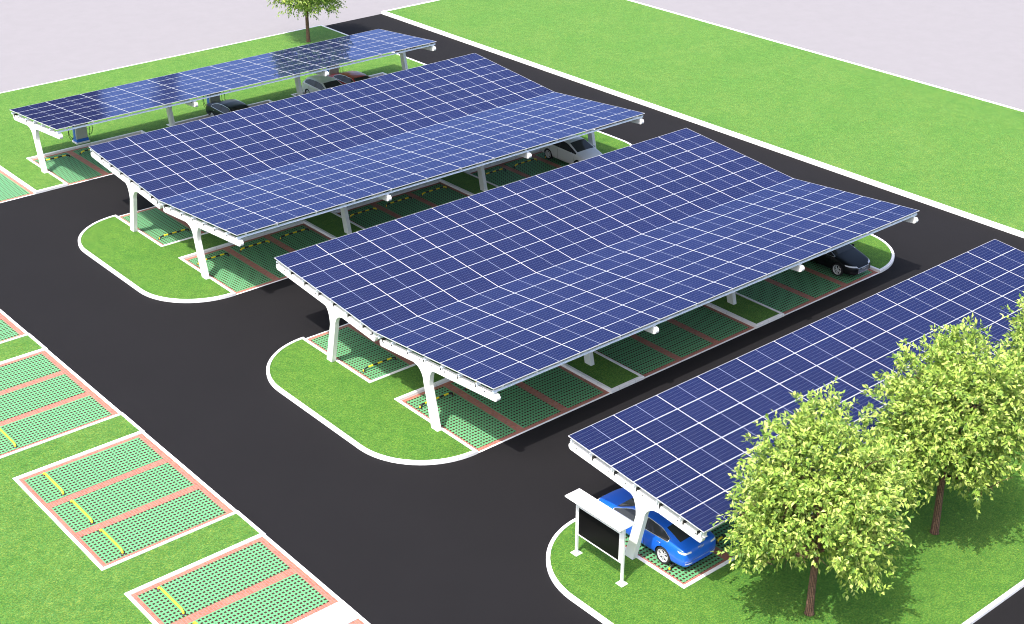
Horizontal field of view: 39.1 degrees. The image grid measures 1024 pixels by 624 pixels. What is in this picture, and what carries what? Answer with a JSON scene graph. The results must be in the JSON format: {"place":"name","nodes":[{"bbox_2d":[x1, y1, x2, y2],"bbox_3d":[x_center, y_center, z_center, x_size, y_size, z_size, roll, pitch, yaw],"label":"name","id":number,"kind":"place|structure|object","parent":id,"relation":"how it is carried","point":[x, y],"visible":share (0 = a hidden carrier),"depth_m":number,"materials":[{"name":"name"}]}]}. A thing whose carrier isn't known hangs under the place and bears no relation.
{"place":"outdoors","nodes":[
{"label":"outdoors","id":0,"kind":"place"},
{"bbox_2d":[0,335,259,623],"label":"lawn","id":1,"kind":"structure","parent":0,"point":[51,572],"depth_m":52.78,"materials":[{"name":"green plant"}]},
{"bbox_2d":[0,26,422,189],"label":"lawn","id":2,"kind":"structure","parent":0,"point":[17,146],"depth_m":100.54,"materials":[{"name":"green plant"}]},
{"bbox_2d":[68,123,92,144],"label":"charging station","id":3,"kind":"object","parent":2,"relation":"on","point":[80,135],"visible":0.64,"depth_m":91.25,"materials":[{"name":"blue"}]},
{"bbox_2d":[203,91,224,106],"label":"charging station","id":4,"kind":"object","parent":2,"relation":"on","point":[213,99],"visible":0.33,"depth_m":96.62,"materials":[{"name":"blue"}]},
{"bbox_2d":[10,29,435,172],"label":"solar carport","id":5,"kind":"object","parent":2,"relation":"on","point":[167,91],"visible":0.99,"depth_m":91.83,"materials":[{"name":"glass"}]},
{"bbox_2d":[266,0,346,41],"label":"lawn tree","id":6,"kind":"object","parent":2,"relation":"on","point":[309,6],"visible":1,"depth_m":109.54,"materials":[{"name":"green plant"}]},
{"bbox_2d":[326,64,339,74],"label":"charging station","id":7,"kind":"object","parent":2,"relation":"on","point":[333,71],"visible":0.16,"depth_m":102.12,"materials":[{"name":"white"}]},
{"bbox_2d":[206,99,248,116],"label":"fastback car","id":8,"kind":"object","parent":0,"point":[219,107],"visible":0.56,"depth_m":94.54,"materials":[{"name":"black paint"}]},
{"bbox_2d":[302,74,342,93],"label":"hatchback car","id":9,"kind":"object","parent":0,"point":[314,83],"visible":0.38,"depth_m":98.79,"materials":[{"name":"white paint"}]},
{"bbox_2d":[329,71,370,84],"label":"fastback car","id":10,"kind":"object","parent":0,"point":[345,77],"visible":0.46,"depth_m":99.96,"materials":[{"name":"red paint"}]},
{"bbox_2d":[81,131,629,298],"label":"lawn","id":11,"kind":"structure","parent":0,"point":[141,261],"depth_m":77.00,"materials":[{"name":"green plant"}]},
{"bbox_2d":[89,53,553,231],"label":"solar carport","id":12,"kind":"object","parent":11,"relation":"on","point":[154,167],"visible":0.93,"depth_m":84.04,"materials":[{"name":"glass"}]},
{"bbox_2d":[159,92,644,278],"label":"solar carport","id":13,"kind":"object","parent":11,"relation":"on","point":[245,205],"visible":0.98,"depth_m":78.40,"materials":[{"name":"glass"}]},
{"bbox_2d":[0,14,1023,623],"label":"road","id":14,"kind":"structure","parent":0,"point":[360,532],"depth_m":61.88,"materials":[{"name":"asphalt"}]},
{"bbox_2d":[0,313,24,341],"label":"brick paving","id":15,"kind":"structure","parent":14,"relation":"on","point":[11,324],"depth_m":69.18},
{"bbox_2d":[0,319,18,340],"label":"grass paver","id":16,"kind":"object","parent":15,"relation":"on","point":[7,331],"depth_m":68.69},
{"bbox_2d":[0,309,27,333],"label":"road edge strip","id":17,"kind":"object","parent":14,"relation":"on","point":[14,322],"visible":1,"depth_m":69.54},
{"bbox_2d":[0,170,34,201],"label":"brick paving","id":18,"kind":"structure","parent":14,"relation":"on","point":[18,183],"depth_m":85.06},
{"bbox_2d":[0,173,29,200],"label":"grass paver","id":19,"kind":"object","parent":18,"relation":"on","point":[9,189],"depth_m":84.76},
{"bbox_2d":[0,351,118,455],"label":"brick paving","id":20,"kind":"structure","parent":14,"relation":"on","point":[90,392],"depth_m":63.31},
{"bbox_2d":[0,354,60,390],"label":"grass paver","id":21,"kind":"object","parent":20,"relation":"on","point":[26,370],"depth_m":65.30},
{"bbox_2d":[0,374,85,421],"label":"grass paver","id":22,"kind":"object","parent":20,"relation":"on","point":[37,395],"depth_m":63.29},
{"bbox_2d":[0,395,111,454],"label":"grass paver","id":23,"kind":"object","parent":20,"relation":"on","point":[51,422],"depth_m":61.26,"materials":[{"name":"plastic"}]},
{"bbox_2d":[0,428,17,447],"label":"wheel stop","id":24,"kind":"object","parent":23,"relation":"on","point":[8,437],"visible":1,"depth_m":59.76,"materials":[{"name":"yellow paint"}]},
{"bbox_2d":[45,349,120,412],"bbox_3d":[-19.247,3.067,64.487,0.150,0.001,7.560,-21,34,-35],"label":"road edge strip","id":25,"kind":"object","parent":14,"relation":"on","point":[84,382],"visible":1,"depth_m":64.36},
{"bbox_2d":[33,133,140,184],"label":"brick paving","id":26,"kind":"structure","parent":14,"relation":"on","point":[87,162],"depth_m":88.58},
{"bbox_2d":[34,152,101,182],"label":"grass paver","id":27,"kind":"object","parent":26,"relation":"on","point":[71,169],"depth_m":87.79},
{"bbox_2d":[45,154,70,160],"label":"wheel stop","id":28,"kind":"object","parent":27,"relation":"on","point":[58,157],"visible":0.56,"depth_m":89.07,"materials":[{"name":"yellow metal"}]},
{"bbox_2d":[73,147,111,172],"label":"grass paver","id":29,"kind":"object","parent":26,"relation":"on","point":[86,155],"depth_m":89.47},
{"bbox_2d":[19,434,232,566],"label":"brick paving","id":30,"kind":"structure","parent":14,"relation":"on","point":[167,498],"depth_m":56.38,"materials":[{"name":"brick"}]},
{"bbox_2d":[24,437,162,502],"bbox_3d":[-16.825,6.336,58.042,4.990,0.014,2.120,-21,34,-35],"label":"grass paver","id":31,"kind":"object","parent":30,"relation":"on","point":[99,467],"depth_m":58.01,"materials":[{"name":"plastic"}]},
{"bbox_2d":[42,472,65,495],"bbox_3d":[-18.157,6.754,56.990,0.180,0.190,1.980,-21,34,-35],"label":"wheel stop","id":32,"kind":"object","parent":31,"relation":"on","point":[53,482],"visible":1,"depth_m":56.83,"materials":[{"name":"yellow paint"}]},
{"bbox_2d":[52,462,193,532],"bbox_3d":[-15.197,7.206,56.326,4.990,0.014,2.120,-21,34,-35],"label":"grass paver","id":33,"kind":"object","parent":30,"relation":"on","point":[127,494],"depth_m":56.30,"materials":[{"name":"plastic"}]},
{"bbox_2d":[69,500,94,523],"bbox_3d":[-16.529,7.623,55.274,0.180,0.190,1.980,-21,34,-35],"label":"wheel stop","id":34,"kind":"object","parent":33,"relation":"on","point":[82,510],"visible":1,"depth_m":55.12,"materials":[{"name":"yellow paint"}]},
{"bbox_2d":[80,489,225,563],"bbox_3d":[-13.569,8.075,54.611,4.990,0.014,2.120,-21,34,-35],"label":"grass paver","id":35,"kind":"object","parent":30,"relation":"on","point":[143,529],"depth_m":54.57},
{"bbox_2d":[98,529,124,554],"bbox_3d":[-14.901,8.493,53.559,0.180,0.190,1.980,-21,34,-35],"label":"wheel stop","id":36,"kind":"object","parent":35,"relation":"on","point":[112,540],"visible":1,"depth_m":53.38,"materials":[{"name":"yellow paint"}]},
{"bbox_2d":[0,333,265,623],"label":"kerb","id":37,"kind":"structure","parent":14,"relation":"on","point":[128,594],"depth_m":54.70,"materials":[{"name":"concrete"}]},
{"bbox_2d":[120,204,204,244],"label":"brick paving","id":38,"kind":"structure","parent":14,"relation":"on","point":[184,223],"depth_m":80.79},
{"bbox_2d":[122,208,192,244],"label":"grass paver","id":39,"kind":"object","parent":38,"relation":"on","point":[155,223],"depth_m":79.89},
{"bbox_2d":[158,228,190,239],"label":"wheel stop","id":40,"kind":"object","parent":39,"relation":"on","point":[174,232],"visible":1,"depth_m":78.76,"materials":[{"name":"yellow metal"}]},
{"bbox_2d":[163,205,215,232],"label":"grass paver","id":41,"kind":"object","parent":38,"relation":"on","point":[196,218],"depth_m":80.77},
{"bbox_2d":[142,432,236,511],"bbox_3d":[-13.045,6.380,57.950,0.150,0.001,7.560,-21,34,-35],"label":"road edge strip","id":42,"kind":"object","parent":14,"relation":"on","point":[206,486],"visible":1,"depth_m":57.82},
{"bbox_2d":[0,25,426,193],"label":"kerb","id":43,"kind":"structure","parent":14,"relation":"on","point":[23,183],"depth_m":93.14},
{"bbox_2d":[131,537,337,623],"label":"brick paving","id":44,"kind":"structure","parent":14,"relation":"on","point":[292,570],"depth_m":51.17,"materials":[{"name":"brick"}]},
{"bbox_2d":[138,541,289,623],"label":"grass paver","id":45,"kind":"object","parent":44,"relation":"on","point":[196,590],"depth_m":51.46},
{"bbox_2d":[156,586,185,615],"bbox_3d":[-11.955,10.066,50.454,0.180,0.190,1.980,-21,34,-35],"label":"wheel stop","id":46,"kind":"object","parent":45,"relation":"on","point":[159,588],"visible":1,"depth_m":50.31,"materials":[{"name":"yellow paint"}]},
{"bbox_2d":[188,573,328,623],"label":"grass paver","id":47,"kind":"object","parent":44,"relation":"on","point":[289,598],"depth_m":50.30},
{"bbox_2d":[185,223,331,293],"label":"brick paving","id":48,"kind":"structure","parent":14,"relation":"on","point":[255,266],"depth_m":76.59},
{"bbox_2d":[188,250,271,291],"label":"grass paver","id":49,"kind":"object","parent":48,"relation":"on","point":[234,273],"depth_m":74.57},
{"bbox_2d":[197,253,229,264],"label":"wheel stop","id":50,"kind":"object","parent":49,"relation":"on","point":[228,254],"visible":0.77,"depth_m":76.00,"materials":[{"name":"yellow metal"}]},
{"bbox_2d":[230,237,289,277],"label":"grass paver","id":51,"kind":"object","parent":48,"relation":"on","point":[264,255],"depth_m":76.68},
{"bbox_2d":[239,240,270,251],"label":"wheel stop","id":52,"kind":"object","parent":51,"relation":"on","point":[268,241],"visible":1,"depth_m":77.30,"materials":[{"name":"yellow metal"}]},
{"bbox_2d":[270,225,328,250],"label":"grass paver","id":53,"kind":"object","parent":48,"relation":"on","point":[300,240],"depth_m":78.43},
{"bbox_2d":[279,228,309,239],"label":"wheel stop","id":54,"kind":"object","parent":53,"relation":"on","point":[307,229],"visible":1,"depth_m":78.73,"materials":[{"name":"yellow metal"}]},
{"bbox_2d":[236,277,287,294],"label":"road edge strip","id":55,"kind":"object","parent":14,"relation":"on","point":[261,286],"visible":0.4,"depth_m":73.14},
{"bbox_2d":[263,535,341,600],"bbox_3d":[-7.657,9.257,52.272,0.150,0.001,5.040,-21,34,-35],"label":"road edge strip","id":56,"kind":"object","parent":14,"relation":"on","point":[302,568],"visible":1,"depth_m":52.19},
{"bbox_2d":[294,600,361,623],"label":"white slab","id":57,"kind":"structure","parent":14,"relation":"on","point":[341,612],"depth_m":49.76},
{"bbox_2d":[306,323,349,338],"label":"road edge strip","id":58,"kind":"object","parent":14,"relation":"on","point":[326,331],"visible":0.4,"depth_m":68.61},
{"bbox_2d":[78,129,631,302],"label":"kerb","id":59,"kind":"structure","parent":14,"relation":"on","point":[136,287],"depth_m":78.55,"materials":[{"name":"concrete"}]},
{"bbox_2d":[349,619,363,623],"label":"brick paving","id":60,"kind":"structure","parent":14,"relation":"on","point":[358,621],"depth_m":49.49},
{"bbox_2d":[307,324,413,380],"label":"brick paving","id":61,"kind":"structure","parent":14,"relation":"on","point":[407,361],"depth_m":67.54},
{"bbox_2d":[311,327,408,379],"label":"grass paver","id":62,"kind":"object","parent":61,"relation":"on","point":[357,351],"depth_m":66.65,"materials":[{"name":"plastic"}]},
{"bbox_2d":[362,356,397,372],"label":"wheel stop","id":63,"kind":"object","parent":62,"relation":"on","point":[394,357],"visible":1,"depth_m":65.62,"materials":[{"name":"yellow metal"}]},
{"bbox_2d":[379,337,424,356],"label":"grass paver","id":64,"kind":"object","parent":61,"relation":"on","point":[403,347],"depth_m":67.30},
{"bbox_2d":[359,617,369,623],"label":"road edge strip","id":65,"kind":"object","parent":14,"relation":"on","point":[363,620],"visible":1,"depth_m":49.56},
{"bbox_2d":[337,182,468,228],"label":"brick paving","id":66,"kind":"structure","parent":14,"relation":"on","point":[389,212],"depth_m":83.01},
{"bbox_2d":[340,205,396,228],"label":"grass paver","id":67,"kind":"object","parent":66,"relation":"on","point":[370,218],"depth_m":81.02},
{"bbox_2d":[349,207,377,217],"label":"wheel stop","id":68,"kind":"object","parent":67,"relation":"on","point":[362,211],"visible":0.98,"depth_m":81.34,"materials":[{"name":"yellow metal"}]},
{"bbox_2d":[376,194,432,216],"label":"grass paver","id":69,"kind":"object","parent":66,"relation":"on","point":[405,207],"depth_m":82.58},
{"bbox_2d":[385,197,412,206],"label":"wheel stop","id":70,"kind":"object","parent":69,"relation":"on","point":[398,200],"visible":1,"depth_m":82.76,"materials":[{"name":"yellow metal"}]},
{"bbox_2d":[411,184,466,205],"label":"grass paver","id":71,"kind":"object","parent":66,"relation":"on","point":[441,196],"depth_m":83.93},
{"bbox_2d":[420,186,447,195],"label":"wheel stop","id":72,"kind":"object","parent":71,"relation":"on","point":[433,190],"visible":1,"depth_m":84.26,"materials":[{"name":"yellow metal"}]},
{"bbox_2d":[402,363,608,450],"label":"brick paving","id":73,"kind":"structure","parent":14,"relation":"on","point":[517,428],"depth_m":62.69,"materials":[{"name":"brick"}]},
{"bbox_2d":[406,386,515,448],"bbox_3d":[-2.231,4.472,61.721,2.120,0.014,4.980,-21,34,-35],"label":"grass paver","id":74,"kind":"object","parent":73,"relation":"on","point":[469,422],"depth_m":61.47,"materials":[{"name":"plastic"}]},
{"bbox_2d":[418,392,454,408],"bbox_3d":[-3.290,3.814,62.792,1.980,0.190,0.180,-21,34,-35],"label":"wheel stop","id":75,"kind":"object","parent":74,"relation":"on","point":[422,404],"visible":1,"depth_m":62.83,"materials":[{"name":"yellow metal"}]},
{"bbox_2d":[451,377,560,427],"bbox_3d":[-0.307,3.736,63.174,2.120,0.014,4.980,-21,34,-35],"label":"grass paver","id":76,"kind":"object","parent":73,"relation":"on","point":[519,406],"depth_m":62.52,"materials":[{"name":"plastic"}]},
{"bbox_2d":[518,365,602,407],"bbox_3d":[1.617,3.000,64.626,2.120,0.014,4.980,-21,34,-35],"label":"grass paver","id":77,"kind":"object","parent":73,"relation":"on","point":[562,387],"depth_m":63.92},
{"bbox_2d":[470,151,561,177],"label":"brick paving","id":78,"kind":"structure","parent":14,"relation":"on","point":[524,174],"depth_m":88.27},
{"bbox_2d":[473,166,525,185],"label":"grass paver","id":79,"kind":"object","parent":78,"relation":"on","point":[500,178],"depth_m":86.61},
{"bbox_2d":[485,168,506,174],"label":"wheel stop","id":80,"kind":"object","parent":79,"relation":"on","point":[496,170],"visible":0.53,"depth_m":87.00,"materials":[{"name":"yellow metal"}]},
{"bbox_2d":[504,157,556,175],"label":"grass paver","id":81,"kind":"object","parent":78,"relation":"on","point":[532,168],"depth_m":88.09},
{"bbox_2d":[513,158,537,167],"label":"wheel stop","id":82,"kind":"object","parent":81,"relation":"on","point":[535,159],"visible":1,"depth_m":88.35,"materials":[{"name":"yellow metal"}]},
{"bbox_2d":[536,152,569,166],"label":"grass paver","id":83,"kind":"object","parent":78,"relation":"on","point":[556,161],"depth_m":89.01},
{"bbox_2d":[540,135,601,163],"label":"compact van","id":84,"kind":"object","parent":83,"relation":"on","point":[574,150],"visible":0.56,"depth_m":87.79,"materials":[{"name":"white paint"}]},
{"bbox_2d":[478,393,610,452],"bbox_3d":[1.463,4.678,61.307,7.560,0.001,0.100,-21,34,-35],"label":"road edge strip","id":85,"kind":"object","parent":14,"relation":"on","point":[543,423],"visible":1,"depth_m":61.19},
{"bbox_2d":[266,233,894,464],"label":"kerb","id":86,"kind":"structure","parent":14,"relation":"on","point":[352,441],"depth_m":63.91,"materials":[{"name":"concrete"}]},
{"bbox_2d":[592,303,753,376],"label":"brick paving","id":87,"kind":"structure","parent":14,"relation":"on","point":[676,358],"depth_m":67.90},
{"bbox_2d":[594,335,674,374],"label":"grass paver","id":88,"kind":"object","parent":87,"relation":"on","point":[636,356],"depth_m":66.56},
{"bbox_2d":[632,319,712,357],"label":"grass paver","id":89,"kind":"object","parent":87,"relation":"on","point":[675,339],"depth_m":67.97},
{"bbox_2d":[668,304,748,340],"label":"grass paver","id":90,"kind":"object","parent":87,"relation":"on","point":[710,323],"depth_m":69.44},
{"bbox_2d":[644,328,755,378],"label":"road edge strip","id":91,"kind":"object","parent":14,"relation":"on","point":[699,353],"visible":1,"depth_m":66.74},
{"bbox_2d":[625,489,803,584],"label":"brick paving","id":92,"kind":"structure","parent":14,"relation":"on","point":[725,556],"depth_m":52.58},
{"bbox_2d":[625,534,723,582],"bbox_3d":[5.315,8.502,53.769,2.120,0.014,5.020,-21,34,-35],"label":"grass paver","id":93,"kind":"object","parent":92,"relation":"on","point":[682,574],"depth_m":52.40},
{"bbox_2d":[597,488,715,566],"bbox_3d":[5.248,7.769,53.642,2.265,1.408,4.998,-21,34,-35],"label":"fastback car","id":94,"kind":"object","parent":93,"relation":"on","point":[666,540],"visible":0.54,"depth_m":52.31,"materials":[{"name":"blue paint"}]},
{"bbox_2d":[667,563,675,570],"bbox_3d":[6.387,8.983,52.592,1.980,0.190,0.180,-21,34,-35],"label":"wheel stop","id":95,"kind":"object","parent":93,"relation":"on","point":[670,567],"visible":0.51,"depth_m":52.09,"materials":[{"name":"yellow metal"}]},
{"bbox_2d":[711,515,743,553],"bbox_3d":[7.239,7.766,55.221,2.120,0.014,5.020,-21,34,-35],"label":"grass paver","id":96,"kind":"object","parent":92,"relation":"on","point":[720,530],"depth_m":54.11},
{"bbox_2d":[716,529,733,543],"bbox_3d":[8.311,8.247,54.044,1.980,0.190,0.180,-21,34,-35],"label":"wheel stop","id":97,"kind":"object","parent":96,"relation":"on","point":[719,538],"visible":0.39,"depth_m":53.58,"materials":[{"name":"yellow metal"}]},
{"bbox_2d":[546,395,1023,623],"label":"kerb","id":98,"kind":"structure","parent":14,"relation":"on","point":[970,620],"depth_m":51.04,"materials":[{"name":"concrete"}]},
{"bbox_2d":[761,266,877,313],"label":"brick paving","id":99,"kind":"structure","parent":14,"relation":"on","point":[806,296],"depth_m":73.21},
{"bbox_2d":[735,278,809,312],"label":"grass paver","id":100,"kind":"object","parent":99,"relation":"on","point":[773,296],"depth_m":72.06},
{"bbox_2d":[768,269,840,297],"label":"grass paver","id":101,"kind":"object","parent":99,"relation":"on","point":[810,284],"depth_m":73.50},
{"bbox_2d":[801,259,871,283],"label":"grass paver","id":102,"kind":"object","parent":99,"relation":"on","point":[827,271],"depth_m":74.46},
{"bbox_2d":[806,243,870,275],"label":"fastback car","id":103,"kind":"object","parent":102,"relation":"on","point":[848,259],"visible":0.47,"depth_m":74.11,"materials":[{"name":"black paint"}]},
{"bbox_2d":[784,273,878,315],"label":"road edge strip","id":104,"kind":"object","parent":14,"relation":"on","point":[830,294],"visible":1,"depth_m":72.27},
{"bbox_2d":[0,0,1023,109],"bbox_3d":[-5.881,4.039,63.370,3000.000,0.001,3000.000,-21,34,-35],"label":"ground","id":105,"kind":"structure","parent":0,"point":[974,48],"depth_m":116.14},
{"bbox_2d":[381,0,1023,237],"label":"kerb","id":106,"kind":"structure","parent":105,"relation":"on","point":[1001,227],"depth_m":96.65,"materials":[{"name":"concrete"}]},
{"bbox_2d":[270,234,891,459],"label":"lawn","id":107,"kind":"structure","parent":0,"point":[375,416],"depth_m":63.55,"materials":[{"name":"green plant"}]},
{"bbox_2d":[275,128,792,361],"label":"solar carport","id":108,"kind":"object","parent":107,"relation":"on","point":[369,282],"visible":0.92,"depth_m":70.64,"materials":[{"name":"glass"}]},
{"bbox_2d":[375,178,918,431],"bbox_3d":[7.261,-0.712,67.502,27.596,3.799,8.070,-21,34,-35],"label":"solar carport","id":109,"kind":"object","parent":107,"relation":"on","point":[505,334],"visible":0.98,"depth_m":64.95,"materials":[{"name":"glass"}]},
{"bbox_2d":[386,0,1023,231],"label":"lawn","id":110,"kind":"structure","parent":0,"point":[964,153],"depth_m":100.29,"materials":[{"name":"green plant"}]},
{"bbox_2d":[550,399,1023,623],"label":"lawn","id":111,"kind":"structure","parent":0,"point":[965,564],"depth_m":51.34,"materials":[{"name":"green plant"}]},
{"bbox_2d":[565,488,634,586],"bbox_3d":[3.091,8.101,51.514,0.720,2.530,2.860,-21,34,-35],"label":"notice board","id":112,"kind":"object","parent":111,"relation":"on","point":[601,526],"visible":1,"depth_m":51.16,"materials":[{"name":"white metal"}]},
{"bbox_2d":[568,239,1023,559],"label":"solar carport","id":113,"kind":"object","parent":111,"relation":"on","point":[680,450],"visible":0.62,"depth_m":56.59,"materials":[{"name":"glass"}]},
{"bbox_2d":[710,376,918,616],"bbox_3d":[10.209,6.590,47.783,6.752,8.624,6.927,13,30,24],"label":"lawn tree","id":114,"kind":"object","parent":111,"relation":"on","point":[853,520],"visible":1,"depth_m":46.28,"materials":[{"name":"green plant"}]},
{"bbox_2d":[858,313,1023,534],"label":"lawn tree","id":115,"kind":"object","parent":111,"relation":"on","point":[930,423],"visible":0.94,"depth_m":50.19,"materials":[{"name":"green plant"}]},
{"bbox_2d":[991,291,1023,419],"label":"lawn tree","id":116,"kind":"object","parent":111,"relation":"on","point":[1015,336],"visible":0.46,"depth_m":57.15,"materials":[{"name":"green plant"}]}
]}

